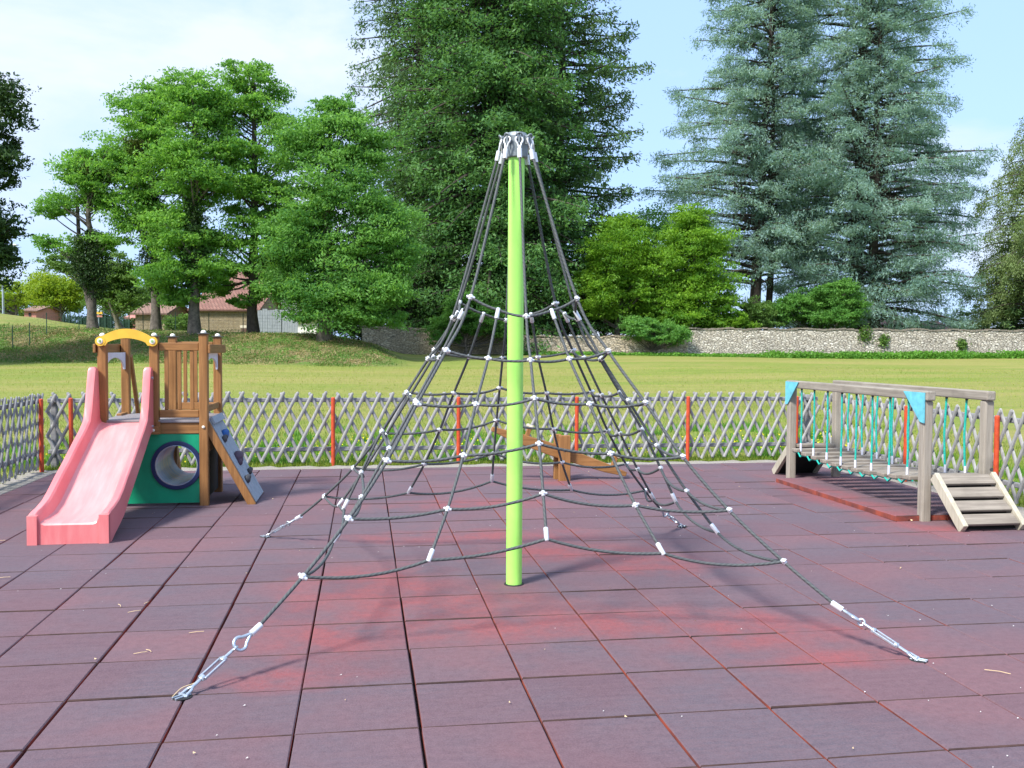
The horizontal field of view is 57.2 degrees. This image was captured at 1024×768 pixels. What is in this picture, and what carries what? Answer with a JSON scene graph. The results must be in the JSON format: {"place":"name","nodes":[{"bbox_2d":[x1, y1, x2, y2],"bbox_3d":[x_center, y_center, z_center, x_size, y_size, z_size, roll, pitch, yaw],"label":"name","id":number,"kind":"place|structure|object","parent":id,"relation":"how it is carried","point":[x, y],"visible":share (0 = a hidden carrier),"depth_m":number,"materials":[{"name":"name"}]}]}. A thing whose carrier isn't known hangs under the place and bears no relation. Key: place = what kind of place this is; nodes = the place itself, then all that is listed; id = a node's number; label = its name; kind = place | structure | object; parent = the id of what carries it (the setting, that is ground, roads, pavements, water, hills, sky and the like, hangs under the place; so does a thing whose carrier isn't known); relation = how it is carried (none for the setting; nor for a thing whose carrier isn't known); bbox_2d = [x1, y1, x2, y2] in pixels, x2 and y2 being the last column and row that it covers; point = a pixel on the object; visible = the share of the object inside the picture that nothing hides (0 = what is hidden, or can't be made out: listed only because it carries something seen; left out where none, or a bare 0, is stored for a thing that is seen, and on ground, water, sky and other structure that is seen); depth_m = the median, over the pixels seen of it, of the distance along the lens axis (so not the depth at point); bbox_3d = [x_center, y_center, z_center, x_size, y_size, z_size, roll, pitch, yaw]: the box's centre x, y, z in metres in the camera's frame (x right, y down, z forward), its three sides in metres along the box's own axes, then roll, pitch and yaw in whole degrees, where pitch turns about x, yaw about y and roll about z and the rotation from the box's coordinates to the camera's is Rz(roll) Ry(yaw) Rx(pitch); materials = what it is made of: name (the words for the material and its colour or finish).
{"place":"outdoors","nodes":[
{"label":"outdoors","id":0,"kind":"place"},
{"bbox_2d":[0,324,396,366],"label":"dry bank grass","id":1,"kind":"structure","parent":0,"point":[236,359],"depth_m":43.91,"materials":[{"name":"green plant"}]},
{"bbox_2d":[0,462,1023,767],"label":"rubber floor","id":2,"kind":"structure","parent":0,"point":[564,656],"depth_m":5.13,"materials":[{"name":"rubber"}]},
{"bbox_2d":[26,367,153,545],"bbox_3d":[-3.571,0.542,8.093,0.600,1.342,1.700,0,2,-9],"label":"slide","id":3,"kind":"object","parent":2,"relation":"on","point":[85,499],"visible":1,"depth_m":8.01,"materials":[{"name":"pink plastic"}]},
{"bbox_2d":[93,329,263,505],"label":"play tower","id":4,"kind":"structure","parent":2,"relation":"on","point":[202,434],"depth_m":9.06,"materials":[{"name":"brown wood"}]},
{"bbox_2d":[0,471,1017,752],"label":"leaf litter","id":5,"kind":"object","parent":2,"relation":"on","point":[202,631],"visible":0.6,"depth_m":4.90,"materials":[{"name":"plant"}]},
{"bbox_2d":[171,131,927,702],"bbox_3d":[0.021,-0.118,6.098,3.616,3.000,3.618,0,2,-9],"label":"climbing net","id":6,"kind":"object","parent":2,"relation":"on","point":[515,147],"visible":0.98,"depth_m":5.97,"materials":[{"name":"fabric"}]},
{"bbox_2d":[491,423,626,480],"bbox_3d":[0.557,0.812,11.021,1.619,0.684,0.309,0,2,-9],"label":"seesaw","id":7,"kind":"object","parent":2,"relation":"on","point":[564,441],"visible":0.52,"depth_m":10.95,"materials":[{"name":"brown wood"}]},
{"bbox_2d":[772,380,1023,531],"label":"rope bridge","id":8,"kind":"structure","parent":2,"relation":"on","point":[981,499],"depth_m":8.81,"materials":[{"name":"grey wood"}]},
{"bbox_2d":[0,313,1023,507],"bbox_3d":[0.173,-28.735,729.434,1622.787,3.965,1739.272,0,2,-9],"label":"ground","id":9,"kind":"structure","parent":0,"point":[453,364],"depth_m":31.66,"materials":[{"name":"green plant"}]},
{"bbox_2d":[2,244,18,313],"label":"lamp post","id":10,"kind":"object","parent":9,"relation":"on","point":[3,290],"visible":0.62,"depth_m":69.76,"materials":[{"name":"metal"}]},
{"bbox_2d":[0,71,41,290],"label":"leafy tree","id":11,"kind":"object","parent":9,"relation":"on","point":[9,101],"visible":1,"depth_m":39.02,"materials":[{"name":"green plant"}]},
{"bbox_2d":[0,277,42,315],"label":"young tree","id":12,"kind":"object","parent":9,"relation":"on","point":[14,301],"visible":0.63,"depth_m":81.58,"materials":[{"name":"green plant"}]},
{"bbox_2d":[22,306,63,321],"bbox_3d":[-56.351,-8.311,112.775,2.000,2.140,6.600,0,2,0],"label":"brick house","id":13,"kind":"structure","parent":9,"relation":"on","point":[39,312],"depth_m":111.59,"materials":[{"name":"brown tile"}]},
{"bbox_2d":[0,291,86,316],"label":"distant tree","id":14,"kind":"object","parent":9,"relation":"on","point":[68,311],"visible":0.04,"depth_m":116.75,"materials":[{"name":"green plant"}]},
{"bbox_2d":[15,270,85,321],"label":"young tree","id":15,"kind":"object","parent":9,"relation":"on","point":[55,290],"visible":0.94,"depth_m":68.77,"materials":[{"name":"green plant"}]},
{"bbox_2d":[25,250,150,328],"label":"forked tree","id":16,"kind":"object","parent":9,"relation":"on","point":[121,295],"visible":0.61,"depth_m":55.24,"materials":[{"name":"green plant"}]},
{"bbox_2d":[27,128,157,328],"bbox_3d":[-21.069,-7.742,47.947,6.846,10.212,4.792,1,2,17],"label":"locust tree","id":17,"kind":"object","parent":9,"relation":"on","point":[94,246],"visible":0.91,"depth_m":47.29,"materials":[{"name":"green plant"}]},
{"bbox_2d":[67,157,104,176],"bbox_3d":[-21.415,-10.832,47.126,2.132,1.168,1.823,0,2,-9],"label":"mistletoe","id":18,"kind":"object","parent":17,"relation":"attached to","point":[87,169],"visible":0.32,"depth_m":46.85,"materials":[{"name":"green plant"}]},
{"bbox_2d":[63,315,129,328],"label":"panel fence","id":19,"kind":"object","parent":9,"relation":"on","point":[101,318],"visible":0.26,"depth_m":65.95,"materials":[{"name":"green metal"}]},
{"bbox_2d":[59,310,134,328],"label":"hedge","id":20,"kind":"object","parent":9,"relation":"on","point":[132,322],"visible":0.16,"depth_m":71.50,"materials":[{"name":"green plant"}]},
{"bbox_2d":[97,305,102,322],"bbox_3d":[-27.199,-4.407,61.846,0.450,1.639,0.130,0,2,0],"label":"direction sign","id":21,"kind":"object","parent":9,"relation":"on","point":[98,313],"visible":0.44,"depth_m":61.77,"materials":[{"name":"metal"}]},
{"bbox_2d":[86,284,167,318],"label":"distant tree","id":22,"kind":"object","parent":9,"relation":"on","point":[148,292],"visible":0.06,"depth_m":115.84,"materials":[{"name":"green plant"}]},
{"bbox_2d":[0,309,281,348],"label":"wire fence","id":23,"kind":"object","parent":9,"relation":"on","point":[175,316],"visible":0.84,"depth_m":48.30,"materials":[{"name":"grey metal"}]},
{"bbox_2d":[91,75,206,330],"bbox_3d":[-18.219,-9.002,47.575,5.633,12.900,5.368,-1,3,-31],"label":"locust tree","id":24,"kind":"object","parent":9,"relation":"on","point":[137,201],"visible":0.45,"depth_m":46.73,"materials":[{"name":"green plant"}]},
{"bbox_2d":[113,135,163,162],"bbox_3d":[-18.585,-11.726,47.207,2.328,1.536,2.750,2,3,38],"label":"mistletoe","id":25,"kind":"object","parent":24,"relation":"attached to","point":[137,145],"visible":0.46,"depth_m":46.41,"materials":[{"name":"green plant"}]},
{"bbox_2d":[130,303,187,329],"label":"stone shed","id":26,"kind":"structure","parent":9,"relation":"on","point":[145,315],"depth_m":69.90,"materials":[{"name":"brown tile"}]},
{"bbox_2d":[161,313,205,330],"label":"hedge","id":27,"kind":"object","parent":9,"relation":"on","point":[181,322],"visible":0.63,"depth_m":67.64,"materials":[{"name":"green plant"}]},
{"bbox_2d":[126,66,257,334],"bbox_3d":[-15.862,-8.959,46.292,5.949,13.253,5.125,1,2,19],"label":"locust tree","id":28,"kind":"object","parent":9,"relation":"on","point":[193,265],"visible":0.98,"depth_m":45.52,"materials":[{"name":"green plant"}]},
{"bbox_2d":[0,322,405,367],"bbox_3d":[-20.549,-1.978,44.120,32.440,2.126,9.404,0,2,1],"label":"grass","id":29,"kind":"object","parent":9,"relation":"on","point":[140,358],"visible":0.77,"depth_m":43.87,"materials":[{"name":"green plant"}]},
{"bbox_2d":[187,290,283,331],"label":"stone barn","id":30,"kind":"structure","parent":9,"relation":"on","point":[216,307],"depth_m":71.88,"materials":[{"name":"beige stone"}]},
{"bbox_2d":[185,58,308,332],"bbox_3d":[-13.095,-9.383,47.633,7.383,13.894,6.322,2,3,39],"label":"locust tree","id":31,"kind":"object","parent":9,"relation":"on","point":[255,185],"visible":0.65,"depth_m":46.91,"materials":[{"name":"green plant"}]},
{"bbox_2d":[229,272,296,310],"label":"farmhouse","id":32,"kind":"object","parent":9,"relation":"on","point":[239,276],"visible":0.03,"depth_m":89.20,"materials":[{"name":"red tile"}]},
{"bbox_2d":[258,309,298,332],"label":"board fence","id":33,"kind":"object","parent":9,"relation":"on","point":[269,323],"visible":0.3,"depth_m":69.88,"materials":[{"name":"white wood"}]},
{"bbox_2d":[298,320,317,333],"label":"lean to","id":34,"kind":"object","parent":9,"relation":"on","point":[300,326],"visible":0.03,"depth_m":65.90,"materials":[{"name":"white tile"}]},
{"bbox_2d":[238,92,436,341],"bbox_3d":[-8.447,-8.009,45.742,9.476,11.978,6.791,0,2,-9],"label":"dense tree","id":35,"kind":"object","parent":9,"relation":"on","point":[354,286],"visible":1,"depth_m":44.85,"materials":[{"name":"green plant"}]},
{"bbox_2d":[312,288,440,340],"bbox_3d":[-8.449,-4.502,57.811,8.602,4.504,4.348,0,2,-9],"label":"hedge","id":36,"kind":"object","parent":9,"relation":"on","point":[359,335],"visible":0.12,"depth_m":57.32,"materials":[{"name":"green plant"}]},
{"bbox_2d":[344,0,480,323],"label":"drooping spruce","id":37,"kind":"object","parent":9,"relation":"on","point":[387,67],"visible":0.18,"depth_m":60.99,"materials":[{"name":"green plant"}]},
{"bbox_2d":[390,252,456,326],"bbox_3d":[-6.037,-5.007,57.981,5.206,6.433,3.714,0,2,-9],"label":"dark shrub","id":38,"kind":"object","parent":9,"relation":"on","point":[432,283],"visible":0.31,"depth_m":57.40,"materials":[{"name":"green plant"}]},
{"bbox_2d":[45,391,819,468],"bbox_3d":[-0.736,0.581,12.607,10.368,0.986,0.214,0,2,-9],"label":"lattice fence","id":39,"kind":"object","parent":9,"relation":"on","point":[54,433],"visible":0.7,"depth_m":12.56,"materials":[{"name":"grey wood"}]},
{"bbox_2d":[44,430,846,462],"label":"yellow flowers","id":40,"kind":"object","parent":9,"relation":"on","point":[550,435],"visible":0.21,"depth_m":14.31,"materials":[{"name":"plant"}]},
{"bbox_2d":[417,289,525,354],"bbox_3d":[-2.271,-3.434,53.205,6.323,3.993,4.104,0,2,-9],"label":"green shrub","id":41,"kind":"object","parent":9,"relation":"on","point":[440,323],"visible":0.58,"depth_m":53.04,"materials":[{"name":"green plant"}]},
{"bbox_2d":[367,0,625,355],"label":"great fir","id":42,"kind":"object","parent":9,"relation":"on","point":[489,81],"visible":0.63,"depth_m":56.45,"materials":[{"name":"green plant"}]},
{"bbox_2d":[0,419,1023,494],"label":"tall weeds","id":43,"kind":"object","parent":9,"relation":"on","point":[268,458],"visible":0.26,"depth_m":14.33,"materials":[{"name":"green plant"}]},
{"bbox_2d":[0,460,1023,515],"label":"gravel border","id":44,"kind":"object","parent":9,"relation":"on","point":[20,479],"visible":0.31,"depth_m":11.86,"materials":[{"name":"gravel"}]},
{"bbox_2d":[0,393,44,483],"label":"lattice fence","id":45,"kind":"object","parent":44,"relation":"on","point":[39,425],"visible":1,"depth_m":10.99,"materials":[{"name":"grey wood"}]},
{"bbox_2d":[820,392,1023,503],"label":"lattice fence","id":46,"kind":"object","parent":44,"relation":"on","point":[999,417],"visible":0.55,"depth_m":10.55,"materials":[{"name":"grey wood"}]},
{"bbox_2d":[362,326,688,354],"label":"stone wall","id":47,"kind":"structure","parent":9,"relation":"on","point":[402,341],"depth_m":54.95,"materials":[{"name":"grey stone"}]},
{"bbox_2d":[524,264,593,335],"bbox_3d":[2.291,-4.653,57.931,5.900,5.758,4.495,0,2,-9],"label":"dark shrub","id":48,"kind":"object","parent":9,"relation":"on","point":[565,324],"visible":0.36,"depth_m":57.29,"materials":[{"name":"green plant"}]},
{"bbox_2d":[464,0,655,336],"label":"open fir","id":49,"kind":"object","parent":9,"relation":"on","point":[593,95],"visible":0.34,"depth_m":60.76,"materials":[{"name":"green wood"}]},
{"bbox_2d":[564,297,653,336],"bbox_3d":[6.998,-3.714,59.793,9.455,3.798,5.222,1,2,10],"label":"dark shrub","id":50,"kind":"object","parent":9,"relation":"on","point":[603,332],"visible":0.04,"depth_m":59.45,"materials":[{"name":"green plant"}]},
{"bbox_2d":[562,211,690,334],"bbox_3d":[6.978,-6.095,57.146,8.971,8.848,6.320,0,2,-9],"label":"hornbeam tree","id":51,"kind":"object","parent":9,"relation":"on","point":[615,276],"visible":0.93,"depth_m":56.06,"materials":[{"name":"green plant"}]},
{"bbox_2d":[505,350,772,357],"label":"wall weeds","id":52,"kind":"object","parent":9,"relation":"on","point":[674,353],"depth_m":53.83,"materials":[{"name":"green plant"}]},
{"bbox_2d":[567,200,716,330],"bbox_3d":[8.086,-7.366,65.882,12.546,10.810,8.136,1,2,14],"label":"dark tree","id":53,"kind":"object","parent":9,"relation":"on","point":[656,228],"visible":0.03,"depth_m":64.43,"materials":[{"name":"green plant"}]},
{"bbox_2d":[617,315,693,352],"bbox_3d":[8.232,-2.825,54.902,4.434,2.671,3.730,0,2,-9],"label":"ivy bush","id":54,"kind":"object","parent":9,"relation":"on","point":[669,333],"visible":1,"depth_m":54.05,"materials":[{"name":"green plant"}]},
{"bbox_2d":[634,202,761,329],"bbox_3d":[10.972,-6.266,56.791,7.720,9.353,6.194,0,2,-9],"label":"hornbeam tree","id":55,"kind":"object","parent":9,"relation":"on","point":[700,246],"visible":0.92,"depth_m":55.70,"materials":[{"name":"green plant"}]},
{"bbox_2d":[635,0,854,304],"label":"blue cedar","id":56,"kind":"object","parent":9,"relation":"on","point":[753,145],"visible":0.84,"depth_m":62.17,"materials":[{"name":"green plant"}]},
{"bbox_2d":[728,295,784,330],"bbox_3d":[14.638,-3.480,56.811,4.355,3.913,2.735,0,2,-9],"label":"scrub bush","id":57,"kind":"object","parent":9,"relation":"on","point":[759,313],"visible":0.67,"depth_m":56.36,"materials":[{"name":"green plant"}]},
{"bbox_2d":[765,277,873,330],"bbox_3d":[18.716,-4.043,57.382,6.080,4.980,5.938,-2,3,-40],"label":"round bush","id":58,"kind":"object","parent":9,"relation":"on","point":[828,305],"visible":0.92,"depth_m":56.47,"materials":[{"name":"green plant"}]},
{"bbox_2d":[688,327,1023,356],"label":"stone wall","id":59,"kind":"structure","parent":9,"relation":"on","point":[732,341],"depth_m":54.94,"materials":[{"name":"grey stone"}]},
{"bbox_2d":[857,325,875,345],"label":"wall plant","id":60,"kind":"object","parent":59,"relation":"attached to","point":[865,333],"depth_m":54.79,"materials":[{"name":"green plant"}]},
{"bbox_2d":[877,333,890,350],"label":"wall plant","id":61,"kind":"object","parent":59,"relation":"attached to","point":[883,340],"depth_m":54.80,"materials":[{"name":"green plant"}]},
{"bbox_2d":[956,335,971,350],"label":"wall plant","id":62,"kind":"object","parent":59,"relation":"attached to","point":[962,343],"depth_m":54.81,"materials":[{"name":"green plant"}]},
{"bbox_2d":[728,0,1003,331],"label":"blue cedar","id":63,"kind":"object","parent":9,"relation":"on","point":[861,188],"visible":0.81,"depth_m":60.80,"materials":[{"name":"green plant"}]},
{"bbox_2d":[755,349,1023,358],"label":"wall foot weeds","id":64,"kind":"object","parent":9,"relation":"on","point":[954,354],"depth_m":53.52,"materials":[{"name":"green plant"}]},
{"bbox_2d":[836,320,953,331],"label":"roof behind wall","id":65,"kind":"structure","parent":9,"relation":"on","point":[906,328],"depth_m":78.94,"materials":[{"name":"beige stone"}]},
{"bbox_2d":[941,308,950,323],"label":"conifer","id":66,"kind":"object","parent":9,"relation":"on","point":[946,313],"visible":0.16,"depth_m":284.19,"materials":[{"name":"wood"}]},
{"bbox_2d":[951,300,967,329],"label":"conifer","id":67,"kind":"object","parent":9,"relation":"on","point":[960,302],"visible":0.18,"depth_m":256.17,"materials":[{"name":"wood"}]},
{"bbox_2d":[954,231,1023,329],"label":"dark fir","id":68,"kind":"object","parent":9,"relation":"on","point":[1010,323],"visible":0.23,"depth_m":61.55,"materials":[{"name":"green plant"}]},
{"bbox_2d":[960,117,1023,329],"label":"weeping birch","id":69,"kind":"object","parent":9,"relation":"on","point":[1015,228],"visible":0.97,"depth_m":59.21,"materials":[{"name":"green plant"}]},
{"bbox_2d":[0,362,1023,408],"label":"lawn grass","id":70,"kind":"structure","parent":0,"point":[42,366],"depth_m":32.17,"materials":[{"name":"green plant"}]},
{"bbox_2d":[0,0,1023,338],"label":"sky","id":71,"kind":"structure","parent":0,"point":[78,51],"materials":[{"name":"blue"}]},
{"bbox_2d":[289,473,946,767],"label":"floor base","id":72,"kind":"object","parent":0,"point":[418,718],"depth_m":4.59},
{"bbox_2d":[0,461,1023,517],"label":"kerb","id":73,"kind":"structure","parent":72,"relation":"on","point":[19,485],"depth_m":11.99,"materials":[{"name":"concrete"}]}
]}

